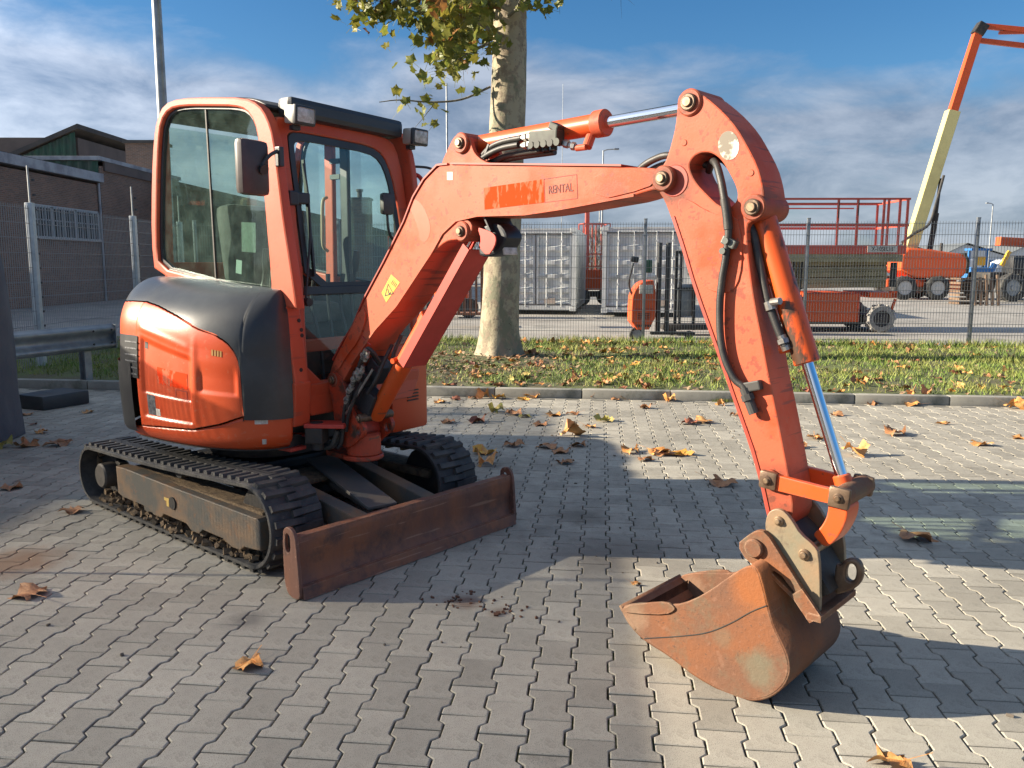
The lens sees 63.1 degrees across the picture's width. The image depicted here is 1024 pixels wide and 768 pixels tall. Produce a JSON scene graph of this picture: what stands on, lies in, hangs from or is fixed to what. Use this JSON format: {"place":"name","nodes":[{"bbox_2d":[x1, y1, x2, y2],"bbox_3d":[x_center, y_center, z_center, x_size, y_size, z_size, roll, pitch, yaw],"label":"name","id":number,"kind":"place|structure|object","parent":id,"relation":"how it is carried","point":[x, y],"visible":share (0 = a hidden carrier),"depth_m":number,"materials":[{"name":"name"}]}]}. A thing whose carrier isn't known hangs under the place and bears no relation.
{"place":"outdoors","nodes":[
{"label":"outdoors","id":0,"kind":"place"},
{"bbox_2d":[0,151,107,308],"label":"brick building","id":1,"kind":"structure","parent":0,"point":[56,186],"depth_m":30.19,"materials":[{"name":"brown"}]},
{"bbox_2d":[35,204,101,241],"bbox_3d":[-16.606,-5.979,31.171,0.145,1.200,4.800,0,8,0],"label":"window","id":2,"kind":"structure","parent":1,"relation":"in","point":[37,206],"depth_m":30.99,"materials":[{"name":"grey"}]},
{"bbox_2d":[0,124,125,162],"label":"gabled hall","id":3,"kind":"structure","parent":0,"point":[77,140],"depth_m":46.82,"materials":[{"name":"grey"}]},
{"bbox_2d":[27,156,180,300],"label":"brick building","id":4,"kind":"structure","parent":0,"point":[121,179],"depth_m":35.43,"materials":[{"name":"brick"}]},
{"bbox_2d":[351,189,373,280],"bbox_3d":[-6.887,-6.387,37.980,1.050,4.850,1.050,0,8,0],"label":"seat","id":5,"kind":"object","parent":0,"point":[361,210],"visible":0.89,"depth_m":37.48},
{"bbox_2d":[424,289,478,317],"bbox_3d":[-1.740,-3.159,23.769,1.511,2.513,0.864,-1,8,-8],"label":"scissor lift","id":6,"kind":"object","parent":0,"point":[467,306],"visible":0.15,"depth_m":23.60,"materials":[{"name":"metal"}]},
{"bbox_2d":[0,388,1023,767],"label":"pavement","id":7,"kind":"structure","parent":0,"point":[922,656],"depth_m":3.56,"materials":[{"name":"concrete"}]},
{"bbox_2d":[0,434,12,449],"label":"leaf","id":8,"kind":"object","parent":7,"relation":"on","point":[9,440],"visible":1,"depth_m":6.92,"materials":[{"name":"plant"}]},
{"bbox_2d":[0,480,22,490],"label":"leaf","id":9,"kind":"object","parent":7,"relation":"on","point":[9,488],"visible":1,"depth_m":5.68,"materials":[{"name":"plant"}]},
{"bbox_2d":[0,254,24,442],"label":"tarpaulin cover","id":10,"kind":"object","parent":7,"relation":"on","point":[11,419],"visible":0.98,"depth_m":7.19,"materials":[{"name":"black"}]},
{"bbox_2d":[13,436,39,446],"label":"leaf","id":11,"kind":"object","parent":7,"relation":"on","point":[26,442],"visible":1,"depth_m":6.98,"materials":[{"name":"plant"}]},
{"bbox_2d":[7,582,46,600],"bbox_3d":[-2.213,0.964,3.804,0.172,0.048,0.256,-4,9,-26],"label":"leaf","id":12,"kind":"object","parent":7,"relation":"on","point":[26,590],"visible":1,"depth_m":3.86,"materials":[{"name":"plant"}]},
{"bbox_2d":[34,428,46,433],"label":"leaf","id":13,"kind":"object","parent":7,"relation":"on","point":[40,431],"visible":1,"depth_m":7.51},
{"bbox_2d":[19,388,88,410],"bbox_3d":[-4.930,0.159,8.965,0.420,0.150,0.550,4,9,25],"label":"rubber block","id":14,"kind":"object","parent":7,"relation":"on","point":[44,400],"depth_m":8.80,"materials":[{"name":"black rubber"}]},
{"bbox_2d":[42,435,84,446],"bbox_3d":[-3.785,0.485,7.051,0.192,0.060,0.364,9,12,43],"label":"leaf","id":15,"kind":"object","parent":7,"relation":"on","point":[62,442],"visible":1,"depth_m":7.03,"materials":[{"name":"plant"}]},
{"bbox_2d":[57,505,92,514],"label":"leaf","id":16,"kind":"object","parent":7,"relation":"on","point":[70,510],"visible":1,"depth_m":5.13,"materials":[{"name":"plant"}]},
{"bbox_2d":[233,645,262,669],"bbox_3d":[-1.014,1.056,3.191,0.119,0.036,0.193,-3,9,-18],"label":"leaf","id":17,"kind":"object","parent":7,"relation":"on","point":[242,662],"visible":1,"depth_m":3.19,"materials":[{"name":"plant"}]},
{"bbox_2d":[441,418,454,423],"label":"leaf","id":18,"kind":"object","parent":7,"relation":"on","point":[446,420],"visible":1,"depth_m":8.05,"materials":[{"name":"plant"}]},
{"bbox_2d":[450,395,460,399],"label":"leaf","id":19,"kind":"object","parent":7,"relation":"on","point":[456,397],"visible":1,"depth_m":9.43,"materials":[{"name":"plant"}]},
{"bbox_2d":[79,88,874,700],"bbox_3d":[-0.510,-0.329,4.382,4.715,2.447,1.798,6,10,35],"label":"mini excavator","id":20,"kind":"object","parent":7,"relation":"on","point":[273,374],"visible":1,"depth_m":4.20,"materials":[{"name":"orange paint"}]},
{"bbox_2d":[467,413,487,422],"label":"leaf","id":21,"kind":"object","parent":7,"relation":"on","point":[472,419],"visible":1,"depth_m":8.10,"materials":[{"name":"plant"}]},
{"bbox_2d":[420,590,537,618],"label":"soil crumbs","id":22,"kind":"object","parent":7,"relation":"on","point":[496,613],"visible":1,"depth_m":3.74,"materials":[{"name":"brown"}]},
{"bbox_2d":[476,387,489,398],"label":"leaf","id":23,"kind":"object","parent":7,"relation":"on","point":[480,394],"visible":1,"depth_m":9.55,"materials":[{"name":"plant"}]},
{"bbox_2d":[472,444,496,454],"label":"leaf","id":24,"kind":"object","parent":7,"relation":"on","point":[482,449],"visible":0.89,"depth_m":6.76,"materials":[{"name":"plant"}]},
{"bbox_2d":[476,448,497,466],"bbox_3d":[-0.205,0.565,6.312,0.179,0.141,0.337,7,12,4],"label":"leaf","id":25,"kind":"object","parent":7,"relation":"on","point":[489,459],"visible":1,"depth_m":6.32,"materials":[{"name":"plant"}]},
{"bbox_2d":[488,402,504,413],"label":"leaf","id":26,"kind":"object","parent":7,"relation":"on","point":[496,408],"visible":1,"depth_m":8.60,"materials":[{"name":"plant"}]},
{"bbox_2d":[491,393,505,397],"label":"leaf","id":27,"kind":"object","parent":7,"relation":"on","point":[498,395],"visible":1,"depth_m":9.49,"materials":[{"name":"plant"}]},
{"bbox_2d":[495,439,524,445],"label":"leaf","id":28,"kind":"object","parent":7,"relation":"on","point":[518,442],"visible":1,"depth_m":7.00,"materials":[{"name":"plant"}]},
{"bbox_2d":[505,408,521,413],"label":"leaf","id":29,"kind":"object","parent":7,"relation":"on","point":[511,411],"visible":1,"depth_m":8.47,"materials":[{"name":"plant"}]},
{"bbox_2d":[517,396,529,400],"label":"leaf","id":30,"kind":"object","parent":7,"relation":"on","point":[523,398],"visible":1,"depth_m":9.43,"materials":[{"name":"plant"}]},
{"bbox_2d":[533,420,548,425],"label":"leaf","id":31,"kind":"object","parent":7,"relation":"on","point":[538,422],"visible":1,"depth_m":7.97,"materials":[{"name":"plant"}]},
{"bbox_2d":[535,439,556,448],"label":"leaf","id":32,"kind":"object","parent":7,"relation":"on","point":[550,446],"visible":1,"depth_m":6.95,"materials":[{"name":"plant"}]},
{"bbox_2d":[545,411,560,415],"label":"leaf","id":33,"kind":"object","parent":7,"relation":"on","point":[549,413],"visible":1,"depth_m":8.47,"materials":[{"name":"plant"}]},
{"bbox_2d":[552,445,576,453],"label":"leaf","id":34,"kind":"object","parent":7,"relation":"on","point":[560,450],"visible":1,"depth_m":6.81,"materials":[{"name":"plant"}]},
{"bbox_2d":[555,458,574,464],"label":"leaf","id":35,"kind":"object","parent":7,"relation":"on","point":[569,460],"visible":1,"depth_m":6.42,"materials":[{"name":"plant"}]},
{"bbox_2d":[546,418,585,434],"bbox_3d":[0.494,0.401,7.413,0.360,0.157,0.188,-4,9,-29],"label":"leaf","id":36,"kind":"object","parent":7,"relation":"on","point":[571,426],"visible":1,"depth_m":7.44,"materials":[{"name":"plant"}]},
{"bbox_2d":[569,440,585,445],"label":"leaf","id":37,"kind":"object","parent":7,"relation":"on","point":[576,443],"visible":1,"depth_m":7.03,"materials":[{"name":"plant"}]},
{"bbox_2d":[593,414,614,421],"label":"leaf","id":38,"kind":"object","parent":7,"relation":"on","point":[597,417],"visible":1,"depth_m":8.12,"materials":[{"name":"plant"}]},
{"bbox_2d":[621,443,639,454],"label":"leaf","id":39,"kind":"object","parent":7,"relation":"on","point":[626,449],"visible":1,"depth_m":6.79,"materials":[{"name":"plant"}]},
{"bbox_2d":[632,455,653,459],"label":"leaf","id":40,"kind":"object","parent":7,"relation":"on","point":[642,458],"visible":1,"depth_m":6.51,"materials":[{"name":"plant"}]},
{"bbox_2d":[640,403,652,407],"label":"leaf","id":41,"kind":"object","parent":7,"relation":"on","point":[643,405],"visible":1,"depth_m":8.87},
{"bbox_2d":[637,444,669,454],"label":"leaf","id":42,"kind":"object","parent":7,"relation":"on","point":[650,451],"visible":0.82,"depth_m":6.76,"materials":[{"name":"plant"}]},
{"bbox_2d":[652,448,676,456],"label":"leaf","id":43,"kind":"object","parent":7,"relation":"on","point":[658,453],"visible":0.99,"depth_m":6.68,"materials":[{"name":"plant"}]},
{"bbox_2d":[663,393,675,401],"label":"leaf","id":44,"kind":"object","parent":7,"relation":"on","point":[668,399],"visible":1,"depth_m":9.33,"materials":[{"name":"plant"}]},
{"bbox_2d":[667,448,693,455],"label":"leaf","id":45,"kind":"object","parent":7,"relation":"on","point":[684,452],"visible":0.95,"depth_m":6.70,"materials":[{"name":"plant"}]},
{"bbox_2d":[680,417,697,424],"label":"leaf","id":46,"kind":"object","parent":7,"relation":"on","point":[689,420],"visible":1,"depth_m":8.01,"materials":[{"name":"plant"}]},
{"bbox_2d":[695,415,711,422],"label":"leaf","id":47,"kind":"object","parent":7,"relation":"on","point":[702,419],"visible":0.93,"depth_m":8.12,"materials":[{"name":"plant"}]},
{"bbox_2d":[696,472,737,486],"bbox_3d":[1.417,0.675,5.817,0.334,0.060,0.205,4,9,25],"label":"leaf","id":48,"kind":"object","parent":7,"relation":"on","point":[717,481],"visible":1,"depth_m":5.78,"materials":[{"name":"plant"}]},
{"bbox_2d":[715,399,726,404],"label":"leaf","id":49,"kind":"object","parent":7,"relation":"on","point":[720,401],"visible":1,"depth_m":9.06,"materials":[{"name":"plant"}]},
{"bbox_2d":[712,398,730,401],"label":"weed tuft","id":50,"kind":"object","parent":7,"relation":"on","point":[726,400],"visible":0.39,"depth_m":9.30,"materials":[{"name":"green plant"}]},
{"bbox_2d":[807,433,822,438],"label":"leaf","id":51,"kind":"object","parent":7,"relation":"on","point":[817,435],"visible":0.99,"depth_m":7.36,"materials":[{"name":"plant"}]},
{"bbox_2d":[830,410,842,415],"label":"leaf","id":52,"kind":"object","parent":7,"relation":"on","point":[839,413],"visible":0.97,"depth_m":8.47,"materials":[{"name":"plant"}]},
{"bbox_2d":[840,436,869,457],"bbox_3d":[2.762,0.505,6.752,0.179,0.142,0.337,-3,15,-12],"label":"leaf","id":53,"kind":"object","parent":7,"relation":"on","point":[862,449],"visible":0.99,"depth_m":6.71,"materials":[{"name":"plant"}]},
{"bbox_2d":[867,401,877,405],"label":"leaf","id":54,"kind":"object","parent":7,"relation":"on","point":[873,403],"visible":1,"depth_m":9.12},
{"bbox_2d":[884,425,905,435],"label":"leaf","id":55,"kind":"object","parent":7,"relation":"on","point":[888,429],"visible":1,"depth_m":7.54,"materials":[{"name":"plant"}]},
{"bbox_2d":[867,744,932,767],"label":"leaf","id":56,"kind":"object","parent":7,"relation":"on","point":[895,760],"visible":1,"depth_m":2.55,"materials":[{"name":"plant"}]},
{"bbox_2d":[904,401,925,406],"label":"leaf","id":57,"kind":"object","parent":7,"relation":"on","point":[907,404],"visible":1,"depth_m":9.09,"materials":[{"name":"plant"}]},
{"bbox_2d":[892,522,938,541],"bbox_3d":[2.247,0.837,4.700,0.214,0.062,0.347,1,5,-9],"label":"leaf","id":58,"kind":"object","parent":7,"relation":"on","point":[904,534],"visible":1,"depth_m":4.65,"materials":[{"name":"plant"}]},
{"bbox_2d":[936,421,950,423],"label":"leaf","id":59,"kind":"object","parent":7,"relation":"on","point":[944,422],"visible":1,"depth_m":8.04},
{"bbox_2d":[969,439,997,445],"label":"leaf","id":60,"kind":"object","parent":7,"relation":"on","point":[975,443],"visible":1,"depth_m":7.09,"materials":[{"name":"plant"}]},
{"bbox_2d":[1001,396,1023,409],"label":"leaf","id":61,"kind":"object","parent":7,"relation":"on","point":[1018,402],"visible":1,"depth_m":8.88,"materials":[{"name":"plant"}]},
{"bbox_2d":[1011,434,1023,438],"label":"leaf","id":62,"kind":"object","parent":7,"relation":"on","point":[1019,436],"visible":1,"depth_m":7.41,"materials":[{"name":"plant"}]},
{"bbox_2d":[0,0,1023,264],"label":"sky","id":63,"kind":"structure","parent":0,"point":[846,98],"materials":[{"name":"blue"}]},
{"bbox_2d":[10,275,1023,345],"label":"yard","id":64,"kind":"structure","parent":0,"point":[464,328],"depth_m":22.35,"materials":[{"name":"concrete"}]},
{"bbox_2d":[0,165,184,368],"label":"fence","id":65,"kind":"object","parent":64,"relation":"on","point":[34,268],"visible":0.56,"depth_m":12.41,"materials":[{"name":"metal"}]},
{"bbox_2d":[122,140,172,169],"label":"building","id":66,"kind":"structure","parent":64,"relation":"on","point":[139,153],"depth_m":41.15,"materials":[{"name":"brown brick"}]},
{"bbox_2d":[172,181,393,275],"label":"shed","id":67,"kind":"structure","parent":64,"relation":"on","point":[194,201],"depth_m":39.32,"materials":[{"name":"metal"}]},
{"bbox_2d":[446,83,447,151],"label":"mast","id":68,"kind":"object","parent":64,"relation":"on","point":[446,120],"visible":0.34,"depth_m":44.42,"materials":[{"name":"metal"}]},
{"bbox_2d":[455,267,483,314],"bbox_3d":[-1.145,-2.277,20.384,0.900,1.150,0.600,0,8,0],"label":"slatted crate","id":69,"kind":"object","parent":64,"relation":"on","point":[470,306],"visible":0.33,"depth_m":20.13,"materials":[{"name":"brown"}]},
{"bbox_2d":[519,228,586,310],"bbox_3d":[1.137,-3.894,28.261,2.460,2.490,6.105,1,8,8],"label":"container","id":70,"kind":"object","parent":64,"relation":"on","point":[525,246],"visible":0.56,"depth_m":25.32,"materials":[{"name":"metal"}]},
{"bbox_2d":[519,232,534,305],"bbox_3d":[0.177,-3.486,25.406,1.080,2.230,0.125,1,8,8],"label":"door","id":71,"kind":"structure","parent":70,"relation":"in","point":[525,245],"depth_m":25.38,"materials":[{"name":"white paint"}]},
{"bbox_2d":[536,232,571,306],"bbox_3d":[1.266,-3.462,25.255,1.080,2.230,0.125,1,8,8],"label":"door","id":72,"kind":"structure","parent":70,"relation":"in","point":[543,237],"depth_m":25.27,"materials":[{"name":"white paint"}]},
{"bbox_2d":[561,111,562,227],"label":"mast","id":73,"kind":"object","parent":64,"relation":"on","point":[562,163],"visible":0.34,"depth_m":77.74,"materials":[{"name":"metal"}]},
{"bbox_2d":[578,212,610,305],"bbox_3d":[3.063,-4.678,31.125,1.591,3.446,0.910,-1,8,-8],"label":"mast lift","id":74,"kind":"object","parent":64,"relation":"on","point":[590,275],"visible":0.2,"depth_m":30.89,"materials":[{"name":"red"}]},
{"bbox_2d":[601,148,618,265],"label":"street lamp","id":75,"kind":"object","parent":64,"relation":"on","point":[602,210],"visible":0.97,"depth_m":58.37,"materials":[{"name":"metal"}]},
{"bbox_2d":[601,227,687,312],"bbox_3d":[4.257,-3.717,27.074,2.460,2.490,6.105,1,8,8],"label":"container","id":76,"kind":"object","parent":64,"relation":"on","point":[630,250],"visible":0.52,"depth_m":24.16,"materials":[{"name":"metal"}]},
{"bbox_2d":[606,231,643,308],"bbox_3d":[3.296,-3.309,24.218,1.080,2.230,0.125,1,8,8],"label":"door","id":77,"kind":"structure","parent":76,"relation":"in","point":[622,241],"depth_m":24.23,"materials":[{"name":"white paint"}]},
{"bbox_2d":[646,231,682,306],"bbox_3d":[4.385,-3.285,24.067,1.080,2.230,0.125,1,8,8],"label":"door","id":78,"kind":"structure","parent":76,"relation":"in","point":[651,255],"depth_m":24.04,"materials":[{"name":"white paint"}]},
{"bbox_2d":[627,243,694,338],"bbox_3d":[3.058,-1.893,17.197,1.392,2.018,0.615,0,8,0],"label":"pallet stacker","id":79,"kind":"object","parent":64,"relation":"on","point":[650,295],"visible":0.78,"depth_m":17.04,"materials":[{"name":"metal"}]},
{"bbox_2d":[660,251,709,333],"bbox_3d":[3.917,-1.993,18.226,1.325,1.808,0.750,0,8,0],"label":"pallet stacker","id":80,"kind":"object","parent":64,"relation":"on","point":[685,307],"visible":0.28,"depth_m":18.09,"materials":[{"name":"metal"}]},
{"bbox_2d":[779,198,910,332],"bbox_3d":[7.215,-2.786,19.679,3.423,3.023,1.870,0,8,2],"label":"scissor lift","id":81,"kind":"object","parent":64,"relation":"on","point":[822,259],"visible":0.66,"depth_m":18.95,"materials":[{"name":"red"}]},
{"bbox_2d":[875,21,1023,299],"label":"boom lift","id":82,"kind":"object","parent":64,"relation":"on","point":[932,180],"visible":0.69,"depth_m":36.50,"materials":[{"name":"metal"}]},
{"bbox_2d":[948,278,984,303],"bbox_3d":[17.907,-3.666,32.807,1.000,1.012,0.800,0,8,0],"label":"pallet stack","id":83,"kind":"object","parent":64,"relation":"on","point":[959,298],"visible":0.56,"depth_m":32.65,"materials":[{"name":"brown wood"}]},
{"bbox_2d":[958,248,997,288],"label":"blue lift","id":84,"kind":"object","parent":64,"relation":"on","point":[993,265],"visible":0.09,"depth_m":47.29,"materials":[{"name":"blue paint"}]},
{"bbox_2d":[974,275,999,305],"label":"wooden posts","id":85,"kind":"object","parent":64,"relation":"on","point":[991,292],"visible":0.8,"depth_m":31.73,"materials":[{"name":"brown wood"}]},
{"bbox_2d":[985,202,993,266],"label":"street lamp","id":86,"kind":"object","parent":64,"relation":"on","point":[990,228],"visible":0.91,"depth_m":78.67,"materials":[{"name":"metal"}]},
{"bbox_2d":[962,237,1023,301],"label":"telehandler","id":87,"kind":"object","parent":64,"relation":"on","point":[1011,264],"visible":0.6,"depth_m":35.12,"materials":[{"name":"metal"}]},
{"bbox_2d":[16,331,1023,395],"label":"verge","id":88,"kind":"structure","parent":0,"point":[68,374],"depth_m":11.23,"materials":[{"name":"plant"}]},
{"bbox_2d":[13,324,116,379],"bbox_3d":[-5.562,-0.138,9.198,0.214,0.870,2.893,3,9,20],"label":"guard rail","id":89,"kind":"object","parent":88,"relation":"on","point":[83,341],"visible":0.74,"depth_m":9.87,"materials":[{"name":"metal"}]},
{"bbox_2d":[151,0,176,261],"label":"street lamp","id":90,"kind":"object","parent":88,"relation":"on","point":[161,91],"visible":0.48,"depth_m":14.41,"materials":[{"name":"metal"}]},
{"bbox_2d":[468,369,478,373],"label":"leaf","id":91,"kind":"object","parent":88,"relation":"on","point":[474,371],"visible":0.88,"depth_m":10.85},
{"bbox_2d":[471,373,481,378],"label":"leaf","id":92,"kind":"object","parent":88,"relation":"on","point":[477,376],"visible":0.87,"depth_m":10.49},
{"bbox_2d":[327,0,631,356],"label":"plane tree","id":93,"kind":"object","parent":88,"relation":"on","point":[453,29],"visible":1,"depth_m":12.20,"materials":[{"name":"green plant"}]},
{"bbox_2d":[595,379,607,384],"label":"leaf","id":94,"kind":"object","parent":88,"relation":"on","point":[599,383],"visible":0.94,"depth_m":10.00,"materials":[{"name":"plant"}]},
{"bbox_2d":[192,217,1023,346],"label":"fence","id":95,"kind":"object","parent":88,"relation":"on","point":[977,234],"visible":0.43,"depth_m":15.30,"materials":[{"name":"metal"}]},
{"bbox_2d":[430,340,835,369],"bbox_3d":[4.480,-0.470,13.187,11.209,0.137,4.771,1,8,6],"label":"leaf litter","id":96,"kind":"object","parent":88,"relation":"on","point":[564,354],"visible":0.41,"depth_m":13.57,"materials":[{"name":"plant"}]},
{"bbox_2d":[634,378,646,385],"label":"leaf","id":97,"kind":"object","parent":88,"relation":"on","point":[638,381],"visible":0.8,"depth_m":9.88,"materials":[{"name":"plant"}]},
{"bbox_2d":[642,382,652,388],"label":"leaf","id":98,"kind":"object","parent":88,"relation":"on","point":[647,384],"visible":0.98,"depth_m":9.63,"materials":[{"name":"plant"}]},
{"bbox_2d":[426,337,1023,394],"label":"leaf litter","id":99,"kind":"object","parent":88,"relation":"on","point":[544,368],"visible":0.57,"depth_m":11.71,"materials":[{"name":"plant"}]},
{"bbox_2d":[519,340,1006,388],"bbox_3d":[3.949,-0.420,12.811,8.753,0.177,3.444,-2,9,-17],"label":"leaf litter","id":100,"kind":"object","parent":88,"relation":"on","point":[574,357],"visible":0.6,"depth_m":10.88,"materials":[{"name":"plant"}]},
{"bbox_2d":[855,376,867,384],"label":"leaf","id":101,"kind":"object","parent":88,"relation":"on","point":[864,381],"visible":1,"depth_m":9.94,"materials":[{"name":"plant"}]},
{"bbox_2d":[921,384,934,393],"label":"leaf","id":102,"kind":"object","parent":88,"relation":"on","point":[926,391],"visible":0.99,"depth_m":9.32,"materials":[{"name":"plant"}]},
{"bbox_2d":[46,405,1013,717],"bbox_3d":[0.688,0.697,5.798,8.618,0.015,7.177,0,8,0],"label":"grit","id":103,"kind":"object","parent":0,"point":[558,621],"visible":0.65,"depth_m":3.53,"materials":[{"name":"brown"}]},
{"bbox_2d":[579,225,609,269],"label":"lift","id":104,"kind":"object","parent":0,"point":[593,258],"visible":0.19,"depth_m":55.99,"materials":[{"name":"metal"}]},
{"bbox_2d":[948,260,995,278],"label":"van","id":105,"kind":"object","parent":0,"point":[971,265],"visible":0.01,"depth_m":90.13,"materials":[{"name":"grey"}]},
{"bbox_2d":[990,260,1001,271],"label":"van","id":106,"kind":"object","parent":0,"point":[999,265],"visible":0.02,"depth_m":91.20,"materials":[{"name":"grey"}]},
{"label":"ground","id":107,"kind":"structure","parent":0,"visible":0},
{"bbox_2d":[18,378,1023,406],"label":"kerb","id":108,"kind":"structure","parent":107,"relation":"on","point":[800,397],"depth_m":9.45,"materials":[{"name":"concrete"}]},
{"bbox_2d":[919,243,1004,262],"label":"white hall","id":109,"kind":"structure","parent":107,"relation":"on","point":[953,248],"depth_m":120.60,"materials":[{"name":"grey"}]},
{"bbox_2d":[980,245,1023,255],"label":"white hall","id":110,"kind":"structure","parent":107,"relation":"on","point":[1017,252],"depth_m":122.84,"materials":[{"name":"grey"}]}
]}

